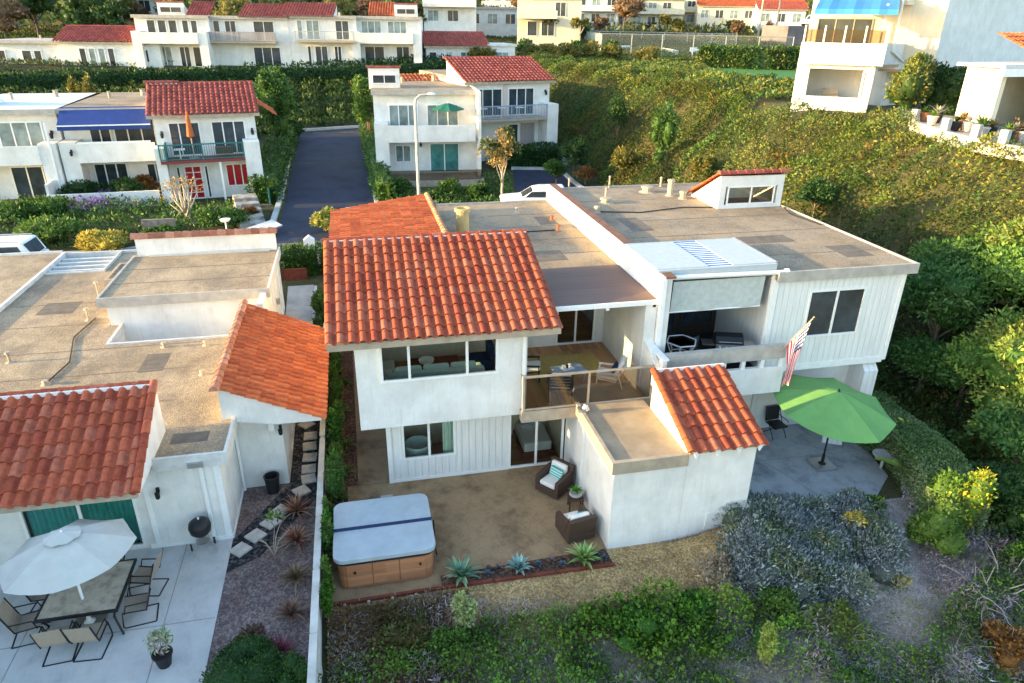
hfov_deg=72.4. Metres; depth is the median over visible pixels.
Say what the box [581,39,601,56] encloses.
meadow shrub
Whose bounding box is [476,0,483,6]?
hillside tree
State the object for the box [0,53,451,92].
row hedge
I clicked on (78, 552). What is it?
patio umbrella
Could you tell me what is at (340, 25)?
sliding door
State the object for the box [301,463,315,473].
stepping stone
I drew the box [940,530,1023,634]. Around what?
bare branches
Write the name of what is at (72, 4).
hillside tree
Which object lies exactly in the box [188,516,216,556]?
kettle grill
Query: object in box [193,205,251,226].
garden shrub
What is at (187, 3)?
hillside tree
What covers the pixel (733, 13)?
window
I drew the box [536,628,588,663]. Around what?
bare branches
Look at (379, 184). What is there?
driveway hedge
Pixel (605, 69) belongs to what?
bluff planting
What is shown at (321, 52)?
sliding door
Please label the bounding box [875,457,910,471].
banana plant
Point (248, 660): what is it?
shrub
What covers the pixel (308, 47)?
sliding door
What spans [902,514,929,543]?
slope shrub
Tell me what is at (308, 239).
mailbox
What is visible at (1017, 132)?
potted plant
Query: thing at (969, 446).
canyon undergrowth
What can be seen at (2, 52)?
window
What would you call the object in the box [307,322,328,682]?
boundary wall
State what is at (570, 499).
side table
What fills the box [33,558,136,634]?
dining table
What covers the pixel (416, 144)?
street lamp
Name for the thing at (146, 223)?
garden wall
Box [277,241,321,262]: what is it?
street
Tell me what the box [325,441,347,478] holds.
climbing shrub
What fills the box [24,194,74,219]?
garden shrub
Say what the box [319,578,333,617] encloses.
climbing shrub
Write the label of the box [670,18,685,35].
court tree
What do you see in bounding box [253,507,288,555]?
twiggy shrub
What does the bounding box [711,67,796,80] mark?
lawn
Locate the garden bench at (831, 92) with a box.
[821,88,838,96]
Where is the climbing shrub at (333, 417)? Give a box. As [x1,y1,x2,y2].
[326,403,343,439]
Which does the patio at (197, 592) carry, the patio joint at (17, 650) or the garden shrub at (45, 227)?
the patio joint at (17, 650)
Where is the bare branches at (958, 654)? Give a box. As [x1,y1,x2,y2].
[912,602,1010,682]
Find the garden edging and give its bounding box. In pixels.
[332,562,614,607]
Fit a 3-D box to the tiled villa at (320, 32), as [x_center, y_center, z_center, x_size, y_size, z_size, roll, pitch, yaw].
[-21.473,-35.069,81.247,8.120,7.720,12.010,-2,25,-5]
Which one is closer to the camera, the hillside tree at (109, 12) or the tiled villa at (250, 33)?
the tiled villa at (250, 33)
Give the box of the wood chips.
[443,526,727,634]
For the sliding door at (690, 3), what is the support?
in the apartment block at (689, 7)
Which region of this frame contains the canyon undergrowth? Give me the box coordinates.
[873,215,1023,585]
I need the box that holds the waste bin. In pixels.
[263,471,279,494]
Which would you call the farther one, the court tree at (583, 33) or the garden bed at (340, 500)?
the court tree at (583, 33)
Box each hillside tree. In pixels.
[0,0,30,38]
[11,0,59,37]
[24,14,37,31]
[51,0,107,21]
[59,7,93,26]
[84,0,130,24]
[119,0,134,13]
[125,0,150,20]
[165,0,218,14]
[211,0,251,15]
[257,0,291,4]
[266,0,282,3]
[289,0,307,3]
[324,0,354,15]
[344,0,358,15]
[354,0,379,15]
[380,0,421,15]
[417,4,427,30]
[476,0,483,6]
[508,0,517,6]
[612,0,648,28]
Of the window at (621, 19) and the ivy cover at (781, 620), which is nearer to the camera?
the ivy cover at (781, 620)
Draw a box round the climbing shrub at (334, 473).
[324,452,344,501]
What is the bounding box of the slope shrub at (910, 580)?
[892,574,913,589]
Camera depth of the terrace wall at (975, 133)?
30.53 m
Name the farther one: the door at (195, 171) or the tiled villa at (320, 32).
the tiled villa at (320, 32)
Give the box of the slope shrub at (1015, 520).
[985,505,1023,542]
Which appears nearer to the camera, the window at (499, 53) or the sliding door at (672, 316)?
the sliding door at (672, 316)
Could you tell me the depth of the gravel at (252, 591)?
16.81 m
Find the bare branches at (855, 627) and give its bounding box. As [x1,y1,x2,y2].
[827,590,886,657]
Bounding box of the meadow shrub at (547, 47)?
[538,43,556,54]
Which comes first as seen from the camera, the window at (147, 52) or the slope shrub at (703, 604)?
the slope shrub at (703, 604)
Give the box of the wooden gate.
[282,268,307,280]
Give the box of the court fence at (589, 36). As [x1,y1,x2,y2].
[584,31,794,55]
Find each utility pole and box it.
[757,0,763,37]
[776,0,780,25]
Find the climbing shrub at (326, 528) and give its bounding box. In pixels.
[320,517,333,558]
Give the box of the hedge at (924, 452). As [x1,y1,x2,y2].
[856,390,993,542]
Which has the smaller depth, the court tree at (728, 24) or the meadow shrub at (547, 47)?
the meadow shrub at (547, 47)
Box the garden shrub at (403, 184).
[389,176,413,194]
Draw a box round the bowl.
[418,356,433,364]
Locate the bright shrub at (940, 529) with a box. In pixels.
[911,493,968,558]
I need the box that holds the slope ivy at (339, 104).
[0,73,373,137]
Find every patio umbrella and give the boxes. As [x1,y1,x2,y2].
[0,518,136,628]
[773,374,895,471]
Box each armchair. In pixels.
[382,360,394,379]
[404,435,431,456]
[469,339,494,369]
[535,456,574,499]
[555,505,597,544]
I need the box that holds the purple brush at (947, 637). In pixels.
[712,518,1023,682]
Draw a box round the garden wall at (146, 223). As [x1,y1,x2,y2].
[141,218,175,230]
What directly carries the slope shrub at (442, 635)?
on the garden bed at (367, 631)
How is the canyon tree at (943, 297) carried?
on the ground at (890, 488)
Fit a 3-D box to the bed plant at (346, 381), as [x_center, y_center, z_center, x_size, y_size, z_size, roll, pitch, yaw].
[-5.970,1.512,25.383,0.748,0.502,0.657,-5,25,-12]
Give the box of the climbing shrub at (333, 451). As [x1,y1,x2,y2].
[329,448,341,483]
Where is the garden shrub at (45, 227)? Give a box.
[12,214,83,242]
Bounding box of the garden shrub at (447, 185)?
[435,177,463,195]
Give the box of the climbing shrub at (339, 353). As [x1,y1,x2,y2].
[330,352,341,366]
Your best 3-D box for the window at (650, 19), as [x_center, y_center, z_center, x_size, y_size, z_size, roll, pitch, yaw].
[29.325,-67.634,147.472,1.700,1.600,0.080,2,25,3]
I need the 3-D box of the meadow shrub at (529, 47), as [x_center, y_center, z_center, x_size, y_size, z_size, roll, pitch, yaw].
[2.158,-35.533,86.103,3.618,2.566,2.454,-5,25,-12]
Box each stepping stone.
[229,542,252,557]
[244,528,266,543]
[259,516,281,529]
[270,504,290,517]
[292,484,310,496]
[297,421,314,429]
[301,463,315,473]
[301,473,316,484]
[302,452,316,461]
[303,441,316,450]
[304,431,316,439]
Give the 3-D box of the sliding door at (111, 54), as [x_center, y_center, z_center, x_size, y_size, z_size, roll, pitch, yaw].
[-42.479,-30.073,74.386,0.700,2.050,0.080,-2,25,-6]
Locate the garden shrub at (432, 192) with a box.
[421,190,442,202]
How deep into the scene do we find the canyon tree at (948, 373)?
24.56 m
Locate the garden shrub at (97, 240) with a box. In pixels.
[73,228,129,251]
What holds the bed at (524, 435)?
on the two storey house at (407, 279)
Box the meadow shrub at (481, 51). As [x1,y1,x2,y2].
[467,44,497,55]
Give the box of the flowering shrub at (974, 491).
[923,465,998,528]
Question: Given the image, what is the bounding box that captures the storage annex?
[564,363,769,548]
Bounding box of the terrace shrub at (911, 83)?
[882,51,938,108]
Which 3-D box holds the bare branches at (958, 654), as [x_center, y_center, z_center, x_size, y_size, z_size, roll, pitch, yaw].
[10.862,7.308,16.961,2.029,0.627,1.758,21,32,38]
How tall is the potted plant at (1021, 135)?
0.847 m
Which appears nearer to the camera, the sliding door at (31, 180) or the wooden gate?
the wooden gate
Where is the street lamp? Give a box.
[414,92,434,194]
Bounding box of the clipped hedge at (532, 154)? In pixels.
[497,141,562,168]
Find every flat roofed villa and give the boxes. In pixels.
[0,90,100,199]
[44,89,160,209]
[130,1,216,70]
[351,1,422,65]
[366,65,483,186]
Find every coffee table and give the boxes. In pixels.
[410,355,458,368]
[550,362,586,381]
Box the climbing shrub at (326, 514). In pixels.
[320,507,331,521]
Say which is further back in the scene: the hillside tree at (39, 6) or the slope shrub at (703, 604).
the hillside tree at (39, 6)
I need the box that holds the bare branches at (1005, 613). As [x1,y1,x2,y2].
[970,567,1023,626]
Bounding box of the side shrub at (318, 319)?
[311,313,324,328]
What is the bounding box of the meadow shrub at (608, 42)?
[601,39,621,50]
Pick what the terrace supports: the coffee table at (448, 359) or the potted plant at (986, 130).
the potted plant at (986, 130)
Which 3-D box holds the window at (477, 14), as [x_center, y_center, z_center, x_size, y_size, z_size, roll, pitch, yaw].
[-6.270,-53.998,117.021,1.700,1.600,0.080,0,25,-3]
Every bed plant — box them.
[340,377,352,387]
[340,488,353,502]
[341,437,357,449]
[344,463,354,480]
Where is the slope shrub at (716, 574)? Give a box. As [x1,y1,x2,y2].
[690,549,735,590]
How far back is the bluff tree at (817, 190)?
33.35 m
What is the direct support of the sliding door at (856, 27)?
in the hillside building at (843, 49)
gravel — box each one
[205,484,315,682]
[226,471,317,572]
[289,421,319,483]
[441,528,740,666]
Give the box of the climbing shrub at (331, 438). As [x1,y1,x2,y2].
[325,427,345,454]
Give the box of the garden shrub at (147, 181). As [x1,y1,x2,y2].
[135,173,160,192]
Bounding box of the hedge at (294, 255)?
[277,239,323,277]
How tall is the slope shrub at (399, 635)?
0.627 m
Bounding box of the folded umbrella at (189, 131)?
[186,110,199,158]
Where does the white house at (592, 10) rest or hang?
on the ground at (890, 488)
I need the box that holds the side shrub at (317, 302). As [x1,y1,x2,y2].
[310,289,323,313]
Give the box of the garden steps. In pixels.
[232,193,265,228]
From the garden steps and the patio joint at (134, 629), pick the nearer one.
the patio joint at (134, 629)
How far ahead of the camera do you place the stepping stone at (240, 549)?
17.98 m
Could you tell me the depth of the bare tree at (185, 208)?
37.86 m
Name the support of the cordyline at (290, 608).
on the gravel at (252, 591)
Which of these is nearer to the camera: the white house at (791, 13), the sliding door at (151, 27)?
the sliding door at (151, 27)
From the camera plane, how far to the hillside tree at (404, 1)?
104.40 m
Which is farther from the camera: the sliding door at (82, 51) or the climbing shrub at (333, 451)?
the sliding door at (82, 51)
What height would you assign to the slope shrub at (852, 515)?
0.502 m
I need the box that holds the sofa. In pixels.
[385,360,484,379]
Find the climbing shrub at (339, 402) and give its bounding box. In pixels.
[327,398,345,434]
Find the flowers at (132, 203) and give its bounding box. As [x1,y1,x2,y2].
[69,198,141,213]
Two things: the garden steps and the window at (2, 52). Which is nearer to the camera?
the garden steps
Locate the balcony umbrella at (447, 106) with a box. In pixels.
[431,102,463,124]
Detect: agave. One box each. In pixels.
[443,556,484,587]
[504,552,533,575]
[565,540,602,570]
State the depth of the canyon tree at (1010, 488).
19.55 m
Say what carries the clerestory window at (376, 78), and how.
in the flat roofed villa at (446, 150)
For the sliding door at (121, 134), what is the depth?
43.61 m
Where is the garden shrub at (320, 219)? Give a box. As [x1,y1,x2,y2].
[309,205,336,230]
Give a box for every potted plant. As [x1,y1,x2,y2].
[142,622,172,669]
[568,484,582,498]
[920,106,933,120]
[927,110,939,124]
[930,104,949,122]
[950,115,962,130]
[952,110,973,129]
[962,115,976,131]
[965,114,996,123]
[974,118,997,136]
[987,119,1000,135]
[1002,122,1019,136]
[1012,121,1023,140]
[1016,120,1023,141]
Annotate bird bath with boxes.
[872,448,894,468]
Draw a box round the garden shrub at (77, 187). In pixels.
[54,179,107,194]
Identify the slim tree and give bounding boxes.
[65,74,79,92]
[74,71,99,92]
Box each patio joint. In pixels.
[0,600,43,682]
[0,617,214,649]
[146,544,187,682]
[755,456,816,493]
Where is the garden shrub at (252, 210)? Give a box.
[238,206,259,214]
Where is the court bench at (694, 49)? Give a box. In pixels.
[690,47,697,51]
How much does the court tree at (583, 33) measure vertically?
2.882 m
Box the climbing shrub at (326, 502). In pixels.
[321,495,333,523]
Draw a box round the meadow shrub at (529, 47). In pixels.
[519,42,541,53]
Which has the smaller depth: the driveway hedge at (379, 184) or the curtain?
the curtain
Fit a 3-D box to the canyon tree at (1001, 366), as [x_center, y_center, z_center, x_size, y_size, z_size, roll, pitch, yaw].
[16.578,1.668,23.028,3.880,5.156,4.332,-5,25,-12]
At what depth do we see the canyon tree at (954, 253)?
25.28 m
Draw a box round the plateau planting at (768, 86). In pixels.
[540,53,794,113]
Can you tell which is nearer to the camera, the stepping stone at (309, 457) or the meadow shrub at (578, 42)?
the stepping stone at (309, 457)
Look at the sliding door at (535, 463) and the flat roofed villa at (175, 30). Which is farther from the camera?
the flat roofed villa at (175, 30)
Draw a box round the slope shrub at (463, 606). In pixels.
[449,590,477,630]
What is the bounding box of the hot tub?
[333,493,436,588]
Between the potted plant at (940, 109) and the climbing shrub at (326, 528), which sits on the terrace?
the potted plant at (940, 109)
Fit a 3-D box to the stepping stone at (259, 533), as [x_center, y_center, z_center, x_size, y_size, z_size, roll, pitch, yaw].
[-6.774,5.135,18.506,0.420,0.060,0.420,16,29,30]
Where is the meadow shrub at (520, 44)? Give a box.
[514,38,536,53]
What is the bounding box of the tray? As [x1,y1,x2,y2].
[560,363,574,371]
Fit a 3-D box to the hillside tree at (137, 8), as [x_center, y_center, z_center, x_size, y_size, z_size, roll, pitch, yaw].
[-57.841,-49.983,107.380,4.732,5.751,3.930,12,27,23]
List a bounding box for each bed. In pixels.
[327,487,347,529]
[327,592,455,682]
[329,351,357,486]
[441,548,611,585]
[513,420,553,458]
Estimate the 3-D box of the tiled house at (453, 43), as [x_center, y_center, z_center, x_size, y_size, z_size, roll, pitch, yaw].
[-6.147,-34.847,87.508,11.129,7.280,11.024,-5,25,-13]
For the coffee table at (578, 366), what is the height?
0.410 m
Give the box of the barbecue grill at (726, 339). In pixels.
[701,332,754,367]
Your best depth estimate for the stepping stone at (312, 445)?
22.21 m
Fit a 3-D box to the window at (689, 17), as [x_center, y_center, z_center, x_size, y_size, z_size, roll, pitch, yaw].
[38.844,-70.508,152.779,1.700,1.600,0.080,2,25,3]
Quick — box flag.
[780,316,814,386]
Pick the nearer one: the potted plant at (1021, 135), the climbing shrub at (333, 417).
the climbing shrub at (333, 417)
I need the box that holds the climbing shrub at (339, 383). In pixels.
[329,374,342,397]
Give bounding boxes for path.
[285,285,313,324]
[353,350,389,484]
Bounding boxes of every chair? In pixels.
[0,597,49,648]
[25,594,46,611]
[29,620,78,666]
[61,618,112,662]
[122,571,158,628]
[128,548,168,596]
[527,356,539,382]
[547,373,573,403]
[596,355,627,388]
[689,335,700,349]
[763,405,788,439]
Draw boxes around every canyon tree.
[885,334,944,401]
[900,254,1000,339]
[906,236,977,264]
[912,338,996,412]
[923,240,1023,342]
[942,304,1023,453]
[960,229,1001,257]
[961,241,1023,313]
[963,404,1023,464]
[964,460,1023,531]
[971,308,1023,410]
[982,217,1023,302]
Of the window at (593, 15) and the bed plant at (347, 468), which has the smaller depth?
the bed plant at (347, 468)
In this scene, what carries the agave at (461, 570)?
on the garden bed at (546, 565)
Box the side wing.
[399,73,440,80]
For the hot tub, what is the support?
on the patio at (491, 518)
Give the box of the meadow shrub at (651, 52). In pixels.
[633,45,661,60]
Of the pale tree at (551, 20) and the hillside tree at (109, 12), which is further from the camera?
the pale tree at (551, 20)
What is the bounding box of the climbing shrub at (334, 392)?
[328,377,341,407]
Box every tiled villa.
[143,80,276,213]
[202,3,291,67]
[280,2,356,67]
[419,56,568,164]
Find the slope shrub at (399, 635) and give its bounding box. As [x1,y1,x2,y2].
[366,605,431,659]
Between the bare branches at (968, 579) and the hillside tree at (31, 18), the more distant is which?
the hillside tree at (31, 18)
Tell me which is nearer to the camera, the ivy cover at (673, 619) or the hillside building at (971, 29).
the ivy cover at (673, 619)
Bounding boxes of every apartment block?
[618,0,684,29]
[683,0,695,27]
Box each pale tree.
[543,19,559,24]
[570,16,589,40]
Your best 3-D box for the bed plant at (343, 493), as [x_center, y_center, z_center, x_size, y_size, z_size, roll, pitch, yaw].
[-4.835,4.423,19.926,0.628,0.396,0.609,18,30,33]
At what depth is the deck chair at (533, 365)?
21.07 m
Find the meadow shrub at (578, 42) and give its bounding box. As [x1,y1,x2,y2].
[570,39,586,57]
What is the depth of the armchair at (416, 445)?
21.42 m
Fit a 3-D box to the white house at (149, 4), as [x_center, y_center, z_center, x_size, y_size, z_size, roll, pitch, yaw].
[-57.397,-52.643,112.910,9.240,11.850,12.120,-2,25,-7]
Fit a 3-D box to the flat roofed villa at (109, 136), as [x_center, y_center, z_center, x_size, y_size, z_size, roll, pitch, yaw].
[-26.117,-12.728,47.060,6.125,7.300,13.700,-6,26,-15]
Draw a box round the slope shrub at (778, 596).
[752,580,799,612]
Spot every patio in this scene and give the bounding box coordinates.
[0,538,232,682]
[328,464,605,601]
[748,424,887,501]
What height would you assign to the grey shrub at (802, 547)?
2.105 m
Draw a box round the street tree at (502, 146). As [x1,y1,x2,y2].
[476,125,524,194]
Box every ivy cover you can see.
[327,538,1023,682]
[549,573,744,682]
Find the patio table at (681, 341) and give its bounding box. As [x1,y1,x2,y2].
[666,334,696,351]
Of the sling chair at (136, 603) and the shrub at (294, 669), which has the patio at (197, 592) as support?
the sling chair at (136, 603)
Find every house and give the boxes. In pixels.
[0,35,60,63]
[0,218,328,564]
[0,250,62,303]
[51,25,164,67]
[123,0,159,24]
[322,192,659,483]
[422,0,475,32]
[422,31,516,60]
[476,6,516,37]
[481,0,514,6]
[517,0,581,46]
[546,168,919,427]
[581,0,617,30]
[693,0,808,32]
[751,1,807,31]
[955,32,1023,124]
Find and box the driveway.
[276,128,373,242]
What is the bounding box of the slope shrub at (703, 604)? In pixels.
[670,587,718,631]
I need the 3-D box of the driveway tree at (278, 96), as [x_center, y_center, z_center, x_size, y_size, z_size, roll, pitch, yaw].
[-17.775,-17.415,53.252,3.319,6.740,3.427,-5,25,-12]
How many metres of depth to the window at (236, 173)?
44.47 m
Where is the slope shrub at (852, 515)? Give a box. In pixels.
[841,510,868,526]
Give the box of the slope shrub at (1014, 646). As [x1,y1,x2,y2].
[978,619,1023,676]
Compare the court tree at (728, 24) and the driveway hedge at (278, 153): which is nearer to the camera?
the driveway hedge at (278, 153)
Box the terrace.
[902,110,1023,145]
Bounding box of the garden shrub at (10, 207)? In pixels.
[0,199,47,222]
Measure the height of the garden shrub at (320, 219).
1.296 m
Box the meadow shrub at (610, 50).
[599,42,622,58]
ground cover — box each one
[0,24,799,66]
[17,0,813,34]
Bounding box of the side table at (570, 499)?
[567,491,584,511]
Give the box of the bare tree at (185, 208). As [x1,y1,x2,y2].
[158,174,203,226]
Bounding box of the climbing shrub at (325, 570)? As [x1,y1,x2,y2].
[320,554,335,593]
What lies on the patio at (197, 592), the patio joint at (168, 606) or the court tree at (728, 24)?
the patio joint at (168, 606)
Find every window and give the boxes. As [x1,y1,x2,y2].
[0,50,6,61]
[21,50,32,59]
[33,50,42,59]
[138,0,151,11]
[145,49,150,62]
[146,163,159,181]
[159,6,181,12]
[225,163,248,185]
[372,74,395,83]
[379,339,498,383]
[395,145,411,161]
[396,8,414,13]
[401,421,455,460]
[427,10,438,20]
[447,10,458,21]
[476,13,479,23]
[487,13,497,23]
[495,52,508,55]
[505,14,515,23]
[591,13,599,21]
[606,14,614,21]
[618,16,626,23]
[633,16,640,23]
[647,16,655,24]
[679,310,713,324]
[686,14,693,22]
[700,10,708,17]
[715,10,723,17]
[725,185,775,204]
[729,10,738,17]
[744,10,752,18]
[761,13,770,21]
[776,13,785,21]
[792,13,801,21]
[803,287,867,337]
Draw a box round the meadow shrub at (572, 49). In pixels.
[552,42,583,57]
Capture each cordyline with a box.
[266,593,310,628]
[268,630,297,654]
[273,521,313,552]
[275,559,310,597]
[278,490,315,523]
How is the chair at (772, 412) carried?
on the patio at (861, 471)
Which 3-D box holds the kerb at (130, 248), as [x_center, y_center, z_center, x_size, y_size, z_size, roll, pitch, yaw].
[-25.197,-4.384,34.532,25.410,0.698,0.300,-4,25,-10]
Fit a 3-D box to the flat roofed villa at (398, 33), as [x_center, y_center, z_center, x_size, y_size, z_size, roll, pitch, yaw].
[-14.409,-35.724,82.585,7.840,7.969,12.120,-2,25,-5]
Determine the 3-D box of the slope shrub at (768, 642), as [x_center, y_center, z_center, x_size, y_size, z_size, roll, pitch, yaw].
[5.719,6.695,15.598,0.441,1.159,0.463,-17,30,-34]
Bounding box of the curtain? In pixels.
[442,421,453,452]
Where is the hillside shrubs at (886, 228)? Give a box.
[549,60,1023,455]
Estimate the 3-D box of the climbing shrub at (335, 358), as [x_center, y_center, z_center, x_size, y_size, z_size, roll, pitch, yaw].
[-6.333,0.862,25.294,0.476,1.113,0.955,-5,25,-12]
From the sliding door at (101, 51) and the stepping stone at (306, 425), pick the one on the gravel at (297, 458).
the stepping stone at (306, 425)
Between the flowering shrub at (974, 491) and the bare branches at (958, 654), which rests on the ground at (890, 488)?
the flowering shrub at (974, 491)
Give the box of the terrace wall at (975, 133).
[908,109,1023,160]
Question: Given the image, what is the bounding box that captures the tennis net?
[660,48,678,54]
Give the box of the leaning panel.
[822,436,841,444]
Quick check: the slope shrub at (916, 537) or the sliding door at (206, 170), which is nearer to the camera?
the slope shrub at (916, 537)
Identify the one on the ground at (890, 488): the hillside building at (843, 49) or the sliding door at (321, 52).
the hillside building at (843, 49)
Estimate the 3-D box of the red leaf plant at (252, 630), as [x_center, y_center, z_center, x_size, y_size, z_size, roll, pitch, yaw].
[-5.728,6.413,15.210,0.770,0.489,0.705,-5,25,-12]
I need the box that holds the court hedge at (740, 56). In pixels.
[695,43,800,69]
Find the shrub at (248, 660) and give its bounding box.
[199,633,285,682]
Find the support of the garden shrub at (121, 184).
on the ground at (890, 488)
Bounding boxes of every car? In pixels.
[0,233,49,252]
[248,220,281,227]
[500,184,564,200]
[800,14,810,25]
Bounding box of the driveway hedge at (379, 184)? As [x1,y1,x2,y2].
[358,116,398,200]
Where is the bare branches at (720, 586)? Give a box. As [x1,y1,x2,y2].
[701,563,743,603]
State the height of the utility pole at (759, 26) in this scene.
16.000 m
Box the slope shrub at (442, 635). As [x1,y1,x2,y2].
[427,626,468,659]
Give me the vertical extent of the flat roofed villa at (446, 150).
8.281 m
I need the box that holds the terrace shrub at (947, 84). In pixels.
[918,60,967,115]
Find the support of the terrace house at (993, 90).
on the ground at (890, 488)
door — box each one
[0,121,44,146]
[9,166,46,198]
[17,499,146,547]
[78,48,87,64]
[88,48,97,64]
[89,130,112,141]
[93,162,128,187]
[97,48,107,65]
[107,48,116,65]
[113,119,157,144]
[145,19,156,31]
[156,20,166,31]
[162,46,173,65]
[167,20,177,31]
[167,122,203,155]
[175,166,184,198]
[179,46,191,65]
[181,20,189,32]
[183,165,205,198]
[190,20,197,32]
[192,47,202,66]
[203,165,212,197]
[210,120,246,153]
[212,20,220,38]
[224,20,236,38]
[252,21,274,40]
[253,47,281,66]
[288,423,291,444]
[296,20,303,38]
[306,20,319,39]
[307,46,312,63]
[315,46,328,65]
[334,20,349,39]
[334,46,342,65]
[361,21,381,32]
[364,46,384,65]
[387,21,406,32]
[388,104,418,125]
[396,46,409,62]
[426,104,458,124]
[429,52,436,60]
[429,143,459,171]
[460,52,468,55]
[478,88,501,116]
[506,123,518,140]
[508,87,533,115]
[508,415,564,468]
[520,123,534,143]
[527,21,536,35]
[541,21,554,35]
[555,2,565,16]
[555,309,595,344]
[592,0,600,4]
[607,0,615,4]
[648,2,656,7]
[663,2,671,7]
[666,282,675,335]
[687,1,695,6]
[814,18,873,43]
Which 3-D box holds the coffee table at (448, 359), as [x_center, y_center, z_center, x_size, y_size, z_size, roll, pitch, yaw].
[-2.375,0.811,21.507,1.500,0.440,0.700,-5,25,-12]
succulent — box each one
[483,568,492,575]
[559,560,567,565]
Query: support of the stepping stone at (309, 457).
on the gravel at (297, 458)
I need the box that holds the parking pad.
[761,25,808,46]
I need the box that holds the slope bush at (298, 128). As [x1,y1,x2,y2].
[289,118,305,138]
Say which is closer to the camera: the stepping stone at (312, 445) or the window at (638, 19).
the stepping stone at (312, 445)
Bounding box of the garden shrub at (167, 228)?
[139,223,185,232]
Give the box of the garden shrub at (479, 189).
[463,183,491,199]
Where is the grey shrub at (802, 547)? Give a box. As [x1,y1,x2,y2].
[712,486,915,617]
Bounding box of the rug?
[527,353,602,380]
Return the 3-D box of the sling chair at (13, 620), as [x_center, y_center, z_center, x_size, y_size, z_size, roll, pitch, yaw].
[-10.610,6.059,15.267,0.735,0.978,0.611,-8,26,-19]
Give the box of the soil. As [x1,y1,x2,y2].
[370,497,1023,682]
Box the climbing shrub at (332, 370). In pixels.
[328,361,338,386]
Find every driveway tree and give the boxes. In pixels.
[255,65,298,137]
[351,74,373,132]
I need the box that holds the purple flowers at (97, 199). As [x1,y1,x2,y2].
[60,181,119,211]
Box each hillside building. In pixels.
[790,0,949,112]
[868,0,1023,105]
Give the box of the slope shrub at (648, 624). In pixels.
[609,599,667,657]
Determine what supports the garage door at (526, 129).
in the tiled villa at (514, 90)
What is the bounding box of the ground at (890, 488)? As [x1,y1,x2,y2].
[0,0,1023,682]
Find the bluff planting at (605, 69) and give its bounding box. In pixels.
[401,51,1023,466]
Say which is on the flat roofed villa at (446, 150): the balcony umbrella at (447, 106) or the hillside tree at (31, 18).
the balcony umbrella at (447, 106)
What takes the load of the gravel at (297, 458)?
on the ground at (890, 488)
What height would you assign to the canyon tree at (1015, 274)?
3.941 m
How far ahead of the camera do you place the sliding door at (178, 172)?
43.32 m
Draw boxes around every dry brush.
[326,452,1023,682]
[326,586,483,682]
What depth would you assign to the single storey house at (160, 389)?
20.27 m
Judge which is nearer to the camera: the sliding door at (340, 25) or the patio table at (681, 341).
the patio table at (681, 341)
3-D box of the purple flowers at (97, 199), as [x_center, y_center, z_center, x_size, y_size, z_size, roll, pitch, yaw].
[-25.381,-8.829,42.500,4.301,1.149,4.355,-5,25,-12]
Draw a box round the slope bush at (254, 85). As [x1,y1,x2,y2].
[253,83,261,98]
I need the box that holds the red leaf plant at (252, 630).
[233,622,265,641]
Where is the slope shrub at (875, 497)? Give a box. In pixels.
[860,492,887,511]
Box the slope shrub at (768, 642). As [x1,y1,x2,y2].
[757,620,780,665]
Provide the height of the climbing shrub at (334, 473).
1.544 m
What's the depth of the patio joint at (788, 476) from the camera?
21.23 m
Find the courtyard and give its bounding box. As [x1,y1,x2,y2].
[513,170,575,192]
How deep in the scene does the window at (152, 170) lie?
44.69 m
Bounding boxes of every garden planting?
[0,193,236,248]
[376,170,513,203]
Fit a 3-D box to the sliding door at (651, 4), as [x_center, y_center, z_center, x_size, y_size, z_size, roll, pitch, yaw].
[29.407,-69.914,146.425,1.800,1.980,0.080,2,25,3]
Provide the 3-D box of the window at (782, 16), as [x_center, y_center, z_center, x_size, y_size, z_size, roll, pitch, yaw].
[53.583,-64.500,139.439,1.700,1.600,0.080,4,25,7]
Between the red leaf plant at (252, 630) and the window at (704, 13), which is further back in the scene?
the window at (704, 13)
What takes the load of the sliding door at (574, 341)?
in the two storey house at (407, 279)
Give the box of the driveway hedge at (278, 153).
[243,115,298,203]
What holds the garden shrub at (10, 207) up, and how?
on the ground at (890, 488)
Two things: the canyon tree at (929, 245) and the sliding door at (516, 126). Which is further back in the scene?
the sliding door at (516, 126)
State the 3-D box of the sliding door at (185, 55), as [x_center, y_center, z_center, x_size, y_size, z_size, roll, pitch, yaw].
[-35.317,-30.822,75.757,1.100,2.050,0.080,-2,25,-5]
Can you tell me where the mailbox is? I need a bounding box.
[303,234,314,246]
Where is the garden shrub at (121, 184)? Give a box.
[105,175,147,191]
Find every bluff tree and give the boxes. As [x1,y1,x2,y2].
[543,158,566,183]
[558,135,593,177]
[572,165,597,185]
[607,93,628,149]
[609,145,639,183]
[648,96,681,177]
[689,154,717,182]
[792,175,838,217]
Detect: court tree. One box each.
[580,25,589,37]
[591,16,609,30]
[658,13,672,29]
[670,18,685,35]
[725,19,736,29]
[729,19,745,36]
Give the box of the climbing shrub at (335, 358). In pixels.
[330,352,342,376]
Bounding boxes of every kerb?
[63,246,135,252]
[270,158,290,220]
[303,125,359,130]
[311,285,316,323]
[365,155,377,202]
[511,166,543,169]
[563,173,583,186]
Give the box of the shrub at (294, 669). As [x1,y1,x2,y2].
[273,649,321,682]
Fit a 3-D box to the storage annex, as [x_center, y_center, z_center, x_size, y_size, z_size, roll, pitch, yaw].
[3.974,3.076,19.629,4.195,4.765,4.324,-5,25,-12]

